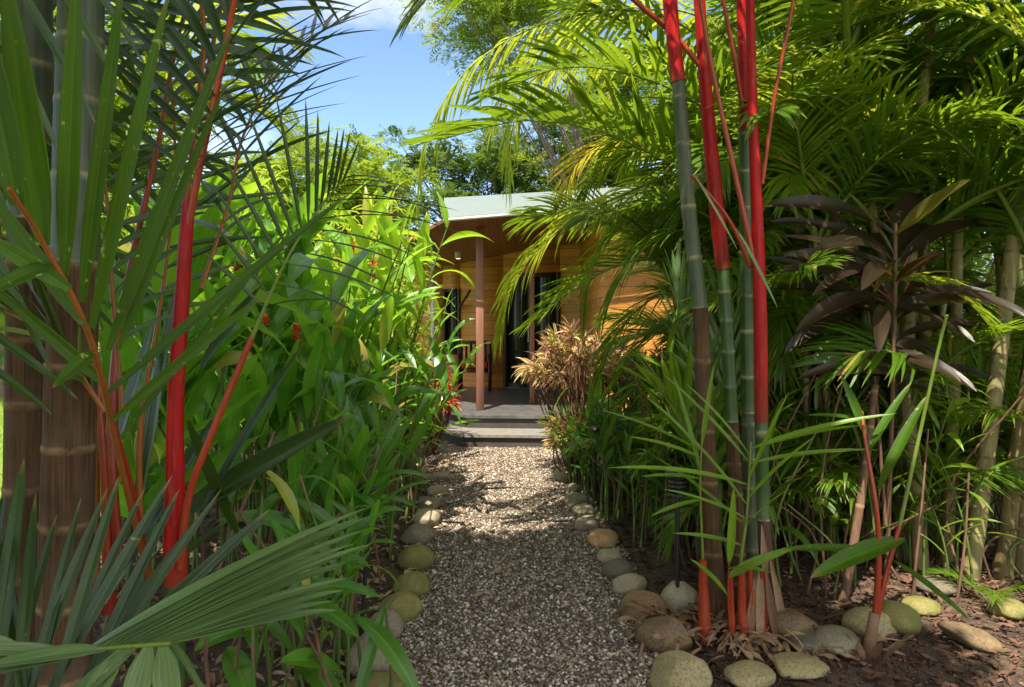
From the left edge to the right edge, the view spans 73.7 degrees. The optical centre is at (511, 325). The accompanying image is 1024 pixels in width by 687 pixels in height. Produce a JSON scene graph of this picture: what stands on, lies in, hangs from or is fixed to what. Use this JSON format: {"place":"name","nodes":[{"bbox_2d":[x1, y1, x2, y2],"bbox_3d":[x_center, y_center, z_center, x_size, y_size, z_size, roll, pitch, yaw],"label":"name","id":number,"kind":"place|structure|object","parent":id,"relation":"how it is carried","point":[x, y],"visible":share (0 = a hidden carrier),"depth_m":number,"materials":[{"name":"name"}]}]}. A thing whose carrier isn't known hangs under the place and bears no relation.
{"place":"outdoors","nodes":[
{"label":"outdoors","id":0,"kind":"place"},
{"bbox_2d":[0,342,843,498],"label":"lawn","id":1,"kind":"structure","parent":0,"point":[1,443],"depth_m":9.31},
{"bbox_2d":[0,125,187,397],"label":"tree","id":2,"kind":"object","parent":1,"relation":"on","point":[123,232],"depth_m":14.61,"materials":[{"name":"green plant"}]},
{"bbox_2d":[200,105,445,285],"bbox_3d":[-4.561,-1.534,16.144,5.943,6.461,5.172,0,0,0],"label":"tree","id":3,"kind":"object","parent":1,"relation":"on","point":[367,166],"visible":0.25,"depth_m":14.97,"materials":[{"name":"green plant"}]},
{"bbox_2d":[359,116,607,227],"bbox_3d":[-0.748,-2.023,19.257,7.384,7.498,4.770,0,0,0],"label":"tree","id":4,"kind":"object","parent":1,"relation":"on","point":[484,165],"visible":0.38,"depth_m":18.47,"materials":[{"name":"green plant"}]},
{"bbox_2d":[388,0,603,190],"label":"tree","id":5,"kind":"object","parent":1,"relation":"on","point":[503,17],"visible":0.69,"depth_m":14.42,"materials":[{"name":"green plant"}]},
{"bbox_2d":[395,187,738,447],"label":"wooden house","id":6,"kind":"structure","parent":1,"relation":"on","point":[506,410],"depth_m":11.25,"materials":[{"name":"wood"}]},
{"bbox_2d":[443,289,459,353],"bbox_3d":[-1.157,-0.076,13.256,0.365,1.267,0.120,0,0,19],"label":"window","id":7,"kind":"structure","parent":6,"relation":"in","point":[451,322],"depth_m":13.25,"materials":[{"name":"black glass"}]},
{"bbox_2d":[457,341,491,390],"bbox_3d":[-0.673,0.727,12.488,0.620,0.894,0.555,0,0,0],"label":"armchair","id":8,"kind":"object","parent":6,"relation":"on","point":[487,367],"visible":0.74,"depth_m":12.25,"materials":[{"name":"brown wood"}]},
{"bbox_2d":[503,272,559,388],"bbox_3d":[0.365,0.094,12.713,1.103,2.143,0.160,0,0,19],"label":"door","id":9,"kind":"structure","parent":6,"relation":"in","point":[514,345],"depth_m":12.79,"materials":[{"name":"black glass"}]},
{"bbox_2d":[498,26,687,192],"bbox_3d":[2.591,-2.907,18.043,5.942,9.210,4.648,0,0,0],"label":"tree","id":10,"kind":"object","parent":1,"relation":"on","point":[626,91],"visible":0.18,"depth_m":17.48,"materials":[{"name":"green plant"}]},
{"bbox_2d":[633,2,1014,281],"bbox_3d":[6.155,-2.446,13.195,8.107,8.252,5.733,0,0,0],"label":"tree","id":11,"kind":"object","parent":1,"relation":"on","point":[980,259],"depth_m":12.87,"materials":[{"name":"green plant"}]},
{"bbox_2d":[0,0,1023,276],"label":"sky","id":12,"kind":"structure","parent":0,"point":[397,85],"materials":[{"name":"blue"}]},
{"bbox_2d":[393,444,658,686],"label":"path","id":13,"kind":"structure","parent":0,"point":[490,635],"depth_m":3.84,"materials":[{"name":"gravel"}]},
{"bbox_2d":[601,558,632,577],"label":"border stone","id":14,"kind":"object","parent":13,"relation":"on","point":[614,568],"visible":0.74,"depth_m":4.03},
{"bbox_2d":[93,441,1023,686],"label":"ground","id":15,"kind":"structure","parent":0,"point":[218,649],"depth_m":3.47,"materials":[{"name":"soil"}]},
{"bbox_2d":[0,0,104,686],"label":"ringed palm","id":16,"kind":"object","parent":15,"relation":"on","point":[55,449],"visible":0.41,"depth_m":1.72,"materials":[{"name":"brown plant"}]},
{"bbox_2d":[0,0,262,225],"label":"areca palm","id":17,"kind":"object","parent":15,"relation":"on","point":[119,104],"visible":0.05,"depth_m":5.33,"materials":[{"name":"green plant"}]},
{"bbox_2d":[0,201,281,541],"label":"ginger plant","id":18,"kind":"object","parent":15,"relation":"on","point":[123,267],"visible":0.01,"depth_m":4.30,"materials":[{"name":"green plant"}]},
{"bbox_2d":[0,0,315,516],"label":"areca palm","id":19,"kind":"object","parent":15,"relation":"on","point":[188,99],"visible":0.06,"depth_m":4.58,"materials":[{"name":"green plant"}]},
{"bbox_2d":[0,175,335,685],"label":"ginger plant","id":20,"kind":"object","parent":15,"relation":"on","point":[206,382],"visible":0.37,"depth_m":2.85,"materials":[{"name":"green plant"}]},
{"bbox_2d":[0,459,374,686],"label":"palm","id":21,"kind":"object","parent":15,"relation":"on","point":[202,599],"visible":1,"depth_m":1.19,"materials":[{"name":"green plant"}]},
{"bbox_2d":[117,169,346,593],"bbox_3d":[-1.777,0.239,3.936,1.370,2.431,1.488,0,0,-45],"label":"ginger plant","id":22,"kind":"object","parent":15,"relation":"on","point":[227,257],"visible":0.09,"depth_m":3.79,"materials":[{"name":"green plant"}]},
{"bbox_2d":[0,0,464,686],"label":"sealing wax palm","id":23,"kind":"object","parent":15,"relation":"on","point":[24,166],"visible":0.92,"depth_m":1.73,"materials":[{"name":"green plant"}]},
{"bbox_2d":[126,166,418,553],"bbox_3d":[-1.671,0.186,4.701,1.983,2.587,1.562,0,0,0],"label":"ginger plant","id":24,"kind":"object","parent":15,"relation":"on","point":[304,278],"visible":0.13,"depth_m":4.50,"materials":[{"name":"green plant"}]},
{"bbox_2d":[229,163,315,450],"bbox_3d":[-2.965,-0.188,7.957,1.550,3.506,1.382,0,0,0],"label":"dracaena","id":25,"kind":"object","parent":15,"relation":"on","point":[265,173],"visible":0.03,"depth_m":8.15,"materials":[{"name":"green plant"}]},
{"bbox_2d":[155,120,391,530],"bbox_3d":[-1.802,0.110,4.994,1.474,2.745,1.613,0,0,44],"label":"ginger plant","id":26,"kind":"object","parent":15,"relation":"on","point":[369,221],"visible":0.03,"depth_m":5.08,"materials":[{"name":"green plant"}]},
{"bbox_2d":[93,459,460,686],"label":"leaf litter","id":27,"kind":"object","parent":15,"relation":"on","point":[218,660],"visible":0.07,"depth_m":3.85,"materials":[{"name":"plant"}]},
{"bbox_2d":[208,248,399,620],"bbox_3d":[-1.205,0.519,3.757,1.050,1.944,1.352,0,0,0],"label":"ginger plant","id":28,"kind":"object","parent":15,"relation":"on","point":[324,348],"visible":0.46,"depth_m":3.60,"materials":[{"name":"green plant"}]},
{"bbox_2d":[195,578,418,686],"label":"ginger plant","id":29,"kind":"object","parent":15,"relation":"on","point":[384,640],"visible":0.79,"depth_m":2.38,"materials":[{"name":"green plant"}]},
{"bbox_2d":[204,431,429,686],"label":"ginger plant","id":30,"kind":"object","parent":15,"relation":"on","point":[319,513],"visible":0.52,"depth_m":2.50,"materials":[{"name":"green plant"}]},
{"bbox_2d":[216,370,431,671],"bbox_3d":[-0.825,0.861,3.021,0.868,1.313,0.718,0,0,-41],"label":"ginger plant","id":31,"kind":"object","parent":15,"relation":"on","point":[353,457],"visible":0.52,"depth_m":2.98,"materials":[{"name":"green plant"}]},
{"bbox_2d":[227,169,440,481],"bbox_3d":[-1.522,0.081,5.941,1.880,2.753,1.271,0,0,-31],"label":"ginger plant","id":32,"kind":"object","parent":15,"relation":"on","point":[326,247],"visible":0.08,"depth_m":5.98,"materials":[{"name":"green plant"}]},
{"bbox_2d":[299,178,413,341],"bbox_3d":[-1.735,-0.113,7.736,1.466,3.356,1.804,0,0,0],"label":"dracaena","id":33,"kind":"object","parent":15,"relation":"on","point":[351,237],"visible":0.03,"depth_m":7.90,"materials":[{"name":"green plant"}]},
{"bbox_2d":[271,325,457,588],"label":"ginger plant","id":34,"kind":"object","parent":15,"relation":"on","point":[354,401],"visible":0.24,"depth_m":3.77,"materials":[{"name":"green plant"}]},
{"bbox_2d":[357,482,376,636],"bbox_3d":[-0.668,1.140,3.197,0.124,0.821,0.121,0,0,0],"label":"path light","id":35,"kind":"object","parent":15,"relation":"on","point":[364,583],"visible":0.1,"depth_m":3.19,"materials":[{"name":"black metal"}]},
{"bbox_2d":[345,632,394,676],"bbox_3d":[-0.603,1.425,2.968,0.244,0.208,0.211,0,0,0],"label":"border stone","id":36,"kind":"object","parent":15,"relation":"on","point":[381,663],"visible":0.32,"depth_m":2.88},
{"bbox_2d":[350,671,404,686],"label":"border stone","id":37,"kind":"object","parent":15,"relation":"on","point":[378,678],"visible":0.65,"depth_m":2.78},
{"bbox_2d":[330,209,439,416],"bbox_3d":[-1.465,0.153,7.369,1.340,2.706,1.195,0,0,-38],"label":"dracaena","id":38,"kind":"object","parent":15,"relation":"on","point":[404,282],"visible":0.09,"depth_m":7.31,"materials":[{"name":"green plant"}]},
{"bbox_2d":[370,609,402,638],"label":"border stone","id":39,"kind":"object","parent":15,"relation":"on","point":[395,623],"visible":0.34,"depth_m":3.25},
{"bbox_2d":[344,294,448,560],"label":"ginger plant","id":40,"kind":"object","parent":15,"relation":"on","point":[426,399],"visible":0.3,"depth_m":4.42,"materials":[{"name":"green plant"}]},
{"bbox_2d":[378,591,422,621],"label":"border stone","id":41,"kind":"object","parent":15,"relation":"on","point":[407,605],"visible":0.7,"depth_m":3.47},
{"bbox_2d":[312,187,492,514],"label":"ginger plant","id":42,"kind":"object","parent":15,"relation":"on","point":[388,270],"visible":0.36,"depth_m":5.20,"materials":[{"name":"green plant"}]},
{"bbox_2d":[353,255,457,493],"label":"plant","id":43,"kind":"object","parent":15,"relation":"on","point":[409,332],"visible":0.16,"depth_m":6.05,"materials":[{"name":"green plant"}]},
{"bbox_2d":[393,571,430,596],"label":"border stone","id":44,"kind":"object","parent":15,"relation":"on","point":[418,583],"visible":0.79,"depth_m":3.78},
{"bbox_2d":[398,544,434,570],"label":"border stone","id":45,"kind":"object","parent":15,"relation":"on","point":[419,556],"visible":0.92,"depth_m":4.17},
{"bbox_2d":[372,289,462,461],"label":"ginger plant","id":46,"kind":"object","parent":15,"relation":"on","point":[437,307],"visible":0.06,"depth_m":7.02,"materials":[{"name":"green plant"}]},
{"bbox_2d":[401,523,435,544],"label":"border stone","id":47,"kind":"object","parent":15,"relation":"on","point":[416,533],"visible":0.87,"depth_m":4.66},
{"bbox_2d":[350,307,490,519],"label":"ginger plant","id":48,"kind":"object","parent":15,"relation":"on","point":[441,373],"visible":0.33,"depth_m":5.35,"materials":[{"name":"green plant"}]},
{"bbox_2d":[413,507,439,526],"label":"border stone","id":49,"kind":"object","parent":15,"relation":"on","point":[428,516],"visible":0.71,"depth_m":5.04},
{"bbox_2d":[405,363,462,455],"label":"croton bush","id":50,"kind":"object","parent":15,"relation":"on","point":[439,434],"visible":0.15,"depth_m":7.85,"materials":[{"name":"red plant"}]},
{"bbox_2d":[535,400,601,481],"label":"croton bush","id":51,"kind":"object","parent":15,"relation":"on","point":[551,440],"visible":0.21,"depth_m":6.51,"materials":[{"name":"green plant"}]},
{"bbox_2d":[511,314,648,474],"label":"croton bush","id":52,"kind":"object","parent":15,"relation":"on","point":[555,346],"visible":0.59,"depth_m":6.76,"materials":[{"name":"beige plant"}]},
{"bbox_2d":[539,373,623,494],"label":"ginger plant","id":53,"kind":"object","parent":15,"relation":"on","point":[587,412],"visible":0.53,"depth_m":6.09,"materials":[{"name":"green plant"}]},
{"bbox_2d":[570,426,601,504],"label":"ginger plant","id":54,"kind":"object","parent":15,"relation":"on","point":[584,463],"visible":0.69,"depth_m":5.71,"materials":[{"name":"green plant"}]},
{"bbox_2d":[574,515,599,531],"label":"border stone","id":55,"kind":"object","parent":15,"relation":"on","point":[584,523],"visible":0.87,"depth_m":4.95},
{"bbox_2d":[549,349,626,492],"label":"ginger plant","id":56,"kind":"object","parent":15,"relation":"on","point":[586,431],"visible":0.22,"depth_m":6.16,"materials":[{"name":"green plant"}]},
{"bbox_2d":[586,528,618,547],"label":"border stone","id":57,"kind":"object","parent":15,"relation":"on","point":[602,538],"visible":0.88,"depth_m":4.60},
{"bbox_2d":[559,405,665,506],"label":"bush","id":58,"kind":"object","parent":15,"relation":"on","point":[574,447],"visible":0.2,"depth_m":5.47,"materials":[{"name":"green plant"}]},
{"bbox_2d":[569,370,670,524],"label":"ginger plant","id":59,"kind":"object","parent":15,"relation":"on","point":[622,425],"visible":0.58,"depth_m":5.23,"materials":[{"name":"green plant"}]},
{"bbox_2d":[583,357,661,486],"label":"ginger plant","id":60,"kind":"object","parent":15,"relation":"on","point":[616,388],"visible":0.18,"depth_m":6.35,"materials":[{"name":"green plant"}]},
{"bbox_2d":[612,573,646,595],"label":"border stone","id":61,"kind":"object","parent":15,"relation":"on","point":[623,584],"visible":0.77,"depth_m":3.78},
{"bbox_2d":[617,589,667,622],"bbox_3d":[0.671,1.439,3.516,0.259,0.150,0.233,0,0,0],"label":"border stone","id":62,"kind":"object","parent":15,"relation":"on","point":[650,598],"visible":0.71,"depth_m":3.46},
{"bbox_2d":[389,0,908,668],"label":"sealing wax palm","id":63,"kind":"object","parent":15,"relation":"on","point":[743,606],"visible":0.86,"depth_m":3.33,"materials":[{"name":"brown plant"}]},
{"bbox_2d":[608,384,694,547],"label":"ginger plant","id":64,"kind":"object","parent":15,"relation":"on","point":[647,486],"visible":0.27,"depth_m":4.61,"materials":[{"name":"green plant"}]},
{"bbox_2d":[633,615,692,653],"bbox_3d":[0.705,1.450,3.180,0.242,0.165,0.243,0,0,-25],"label":"border stone","id":65,"kind":"object","parent":15,"relation":"on","point":[670,630],"visible":0.86,"depth_m":3.11,"materials":[{"name":"stone"}]},
{"bbox_2d":[597,420,739,508],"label":"parlour palm","id":66,"kind":"object","parent":15,"relation":"on","point":[619,432],"visible":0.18,"depth_m":4.67,"materials":[{"name":"green plant"}]},
{"bbox_2d":[665,471,689,587],"bbox_3d":[0.849,1.140,3.503,0.124,0.820,0.121,0,0,0],"label":"path light","id":67,"kind":"object","parent":15,"relation":"on","point":[677,484],"visible":0.61,"depth_m":3.49,"materials":[{"name":"black metal"}]},
{"bbox_2d":[660,581,697,617],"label":"border stone","id":68,"kind":"object","parent":15,"relation":"on","point":[684,594],"visible":0.63,"depth_m":3.48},
{"bbox_2d":[649,650,712,686],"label":"border stone","id":69,"kind":"object","parent":15,"relation":"on","point":[675,668],"visible":1,"depth_m":2.78,"materials":[{"name":"stone"}]},
{"bbox_2d":[590,261,797,420],"bbox_3d":[2.051,0.527,6.551,2.748,2.628,2.732,0,0,0],"label":"areca palm","id":70,"kind":"object","parent":15,"relation":"on","point":[646,323],"visible":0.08,"depth_m":6.24,"materials":[{"name":"green plant"}]},
{"bbox_2d":[632,372,774,566],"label":"ginger plant","id":71,"kind":"object","parent":15,"relation":"on","point":[664,479],"visible":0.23,"depth_m":4.25,"materials":[{"name":"green plant"}]},
{"bbox_2d":[400,0,1017,540],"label":"arching palm","id":72,"kind":"object","parent":15,"relation":"on","point":[516,74],"visible":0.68,"depth_m":4.49,"materials":[{"name":"green plant"}]},
{"bbox_2d":[611,237,860,536],"bbox_3d":[1.253,0.439,3.971,1.541,1.876,0.778,0,0,-16],"label":"young palm","id":73,"kind":"object","parent":15,"relation":"on","point":[668,392],"visible":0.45,"depth_m":3.83,"materials":[{"name":"green plant"}]},
{"bbox_2d":[607,293,869,588],"bbox_3d":[1.392,0.639,4.266,1.251,1.667,1.232,0,0,-24],"label":"ginger plant","id":74,"kind":"object","parent":15,"relation":"on","point":[670,344],"visible":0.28,"depth_m":3.97,"materials":[{"name":"green plant"}]},
{"bbox_2d":[724,660,775,686],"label":"border stone","id":75,"kind":"object","parent":15,"relation":"on","point":[747,673],"visible":1,"depth_m":2.79,"materials":[{"name":"stone"}]},
{"bbox_2d":[502,0,1009,530],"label":"areca palm","id":76,"kind":"object","parent":15,"relation":"on","point":[770,192],"visible":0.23,"depth_m":4.48,"materials":[{"name":"green plant"}]},
{"bbox_2d":[635,409,881,566],"bbox_3d":[1.518,0.957,4.083,1.532,0.876,1.054,0,0,0],"label":"parlour palm","id":77,"kind":"object","parent":15,"relation":"on","point":[667,531],"visible":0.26,"depth_m":3.98,"materials":[{"name":"green plant"}]},
{"bbox_2d":[696,346,878,594],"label":"ginger plant","id":78,"kind":"object","parent":15,"relation":"on","point":[787,483],"visible":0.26,"depth_m":3.83,"materials":[{"name":"green plant"}]},
{"bbox_2d":[768,610,817,640],"bbox_3d":[1.312,1.417,3.210,0.207,0.152,0.233,0,0,-44],"label":"border stone","id":79,"kind":"object","parent":15,"relation":"on","point":[791,620],"visible":0.54,"depth_m":3.15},
{"bbox_2d":[562,0,1023,580],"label":"areca palm","id":80,"kind":"object","parent":15,"relation":"on","point":[834,18],"visible":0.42,"depth_m":3.91,"materials":[{"name":"green plant"}]},
{"bbox_2d":[773,652,829,679],"bbox_3d":[1.219,1.435,2.880,0.229,0.068,0.215,0,0,0],"label":"border stone","id":81,"kind":"object","parent":15,"relation":"on","point":[797,665],"visible":0.94,"depth_m":2.83,"materials":[{"name":"stone"}]},
{"bbox_2d":[586,478,1023,686],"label":"leaf litter","id":82,"kind":"object","parent":15,"relation":"on","point":[880,674],"visible":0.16,"depth_m":3.41,"materials":[{"name":"plant"}]},
{"bbox_2d":[784,630,825,656],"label":"border stone","id":83,"kind":"object","parent":15,"relation":"on","point":[811,640],"visible":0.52,"depth_m":3.04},
{"bbox_2d":[592,1,1023,554],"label":"areca palm","id":84,"kind":"object","parent":15,"relation":"on","point":[791,118],"visible":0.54,"depth_m":3.87,"materials":[{"name":"green plant"}]},
{"bbox_2d":[768,282,890,542],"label":"ginger plant","id":85,"kind":"object","parent":15,"relation":"on","point":[855,386],"visible":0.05,"depth_m":4.59,"materials":[{"name":"green plant"}]},
{"bbox_2d":[648,170,1023,555],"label":"areca palm","id":86,"kind":"object","parent":15,"relation":"on","point":[792,301],"visible":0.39,"depth_m":3.95,"materials":[{"name":"green plant"}]},
{"bbox_2d":[814,624,860,655],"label":"border stone","id":87,"kind":"object","parent":15,"relation":"on","point":[830,635],"visible":0.78,"depth_m":3.02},
{"bbox_2d":[738,407,938,540],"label":"parlour palm","id":88,"kind":"object","parent":15,"relation":"on","point":[832,476],"visible":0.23,"depth_m":4.00,"materials":[{"name":"green plant"}]},
{"bbox_2d":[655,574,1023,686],"bbox_3d":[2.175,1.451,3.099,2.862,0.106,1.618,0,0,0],"label":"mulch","id":89,"kind":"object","parent":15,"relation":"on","point":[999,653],"visible":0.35,"depth_m":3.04,"materials":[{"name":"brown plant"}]},
{"bbox_2d":[672,4,1007,498],"bbox_3d":[3.026,-0.900,5.842,3.474,4.742,2.082,0,0,8],"label":"areca palm","id":90,"kind":"object","parent":15,"relation":"on","point":[766,37],"depth_m":5.42,"materials":[{"name":"green plant"}]},
{"bbox_2d":[769,351,965,600],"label":"ginger plant","id":91,"kind":"object","parent":15,"relation":"on","point":[852,499],"visible":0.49,"depth_m":3.77,"materials":[{"name":"green plant"}]},
{"bbox_2d":[841,607,896,640],"bbox_3d":[1.658,1.396,3.190,0.211,0.142,0.213,0,0,-24],"label":"border stone","id":92,"kind":"object","parent":15,"relation":"on","point":[854,620],"visible":0.66,"depth_m":3.13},
{"bbox_2d":[717,226,1023,497],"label":"areca palm","id":93,"kind":"object","parent":15,"relation":"on","point":[1016,338],"visible":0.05,"depth_m":5.05,"materials":[{"name":"green plant"}]},
{"bbox_2d":[778,315,970,661],"bbox_3d":[1.544,0.800,2.907,0.691,1.693,0.409,0,0,0],"label":"palm sprout","id":94,"kind":"object","parent":15,"relation":"on","point":[877,546],"visible":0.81,"depth_m":2.99,"materials":[{"name":"green plant"}]},
{"bbox_2d":[768,256,987,540],"bbox_3d":[2.593,0.463,4.852,1.406,2.013,1.117,0,0,44],"label":"ginger plant","id":95,"kind":"object","parent":15,"relation":"on","point":[984,360],"visible":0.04,"depth_m":4.53,"materials":[{"name":"green plant"}]},
{"bbox_2d":[763,36,1023,512],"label":"areca palm","id":96,"kind":"object","parent":15,"relation":"on","point":[997,257],"visible":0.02,"depth_m":4.82,"materials":[{"name":"green plant"}]},
{"bbox_2d":[765,179,1023,583],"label":"cordyline","id":97,"kind":"object","parent":15,"relation":"on","point":[910,210],"visible":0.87,"depth_m":3.59,"materials":[{"name":"purple plant"}]},
{"bbox_2d":[868,599,921,634],"bbox_3d":[1.812,1.381,3.224,0.237,0.150,0.228,0,0,0],"label":"border stone","id":98,"kind":"object","parent":15,"relation":"on","point":[905,619],"visible":0.59,"depth_m":3.14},
{"bbox_2d":[898,596,941,615],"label":"border stone","id":99,"kind":"object","parent":15,"relation":"on","point":[922,606],"visible":0.78,"depth_m":3.34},
{"bbox_2d":[821,403,1023,526],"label":"parlour palm","id":100,"kind":"object","parent":15,"relation":"on","point":[875,452],"visible":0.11,"depth_m":4.09,"materials":[{"name":"green plant"}]},
{"bbox_2d":[836,357,1023,602],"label":"ginger plant","id":101,"kind":"object","parent":15,"relation":"on","point":[963,513],"visible":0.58,"depth_m":3.72,"materials":[{"name":"green plant"}]},
{"bbox_2d":[838,5,1023,602],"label":"areca palm","id":102,"kind":"object","parent":15,"relation":"on","point":[987,448],"visible":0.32,"depth_m":3.90,"materials":[{"name":"plant"}]},
{"bbox_2d":[911,575,957,595],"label":"border stone","id":103,"kind":"object","parent":15,"relation":"on","point":[947,587],"visible":0.6,"depth_m":3.58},
{"bbox_2d":[862,84,1023,466],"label":"areca palm","id":104,"kind":"object","parent":15,"relation":"on","point":[1014,153],"visible":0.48,"depth_m":3.74,"materials":[{"name":"green plant"}]},
{"bbox_2d":[879,383,1016,527],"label":"parlour palm","id":105,"kind":"object","parent":15,"relation":"on","point":[992,502],"visible":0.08,"depth_m":4.53,"materials":[{"name":"green plant"}]},
{"bbox_2d":[898,329,1023,544],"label":"ginger plant","id":106,"kind":"object","parent":15,"relation":"on","point":[977,394],"visible":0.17,"depth_m":4.20,"materials":[{"name":"green plant"}]},
{"bbox_2d":[903,0,1019,452],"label":"areca palm","id":107,"kind":"object","parent":15,"relation":"on","point":[953,94],"visible":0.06,"depth_m":4.53,"materials":[{"name":"green plant"}]},
{"bbox_2d":[936,620,1006,652],"bbox_3d":[2.062,1.394,3.043,0.284,0.121,0.164,0,0,0],"label":"border stone","id":108,"kind":"object","parent":15,"relation":"on","point":[972,637],"visible":0.88,"depth_m":3.00,"materials":[{"name":"stone"}]},
{"bbox_2d":[923,565,1023,606],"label":"parlour palm","id":109,"kind":"object","parent":15,"relation":"on","point":[993,596],"visible":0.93,"depth_m":3.45,"materials":[{"name":"green plant"}]},
{"bbox_2d":[986,597,1023,620],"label":"border stone","id":110,"kind":"object","parent":15,"relation":"on","point":[1012,608],"visible":0.87,"depth_m":3.28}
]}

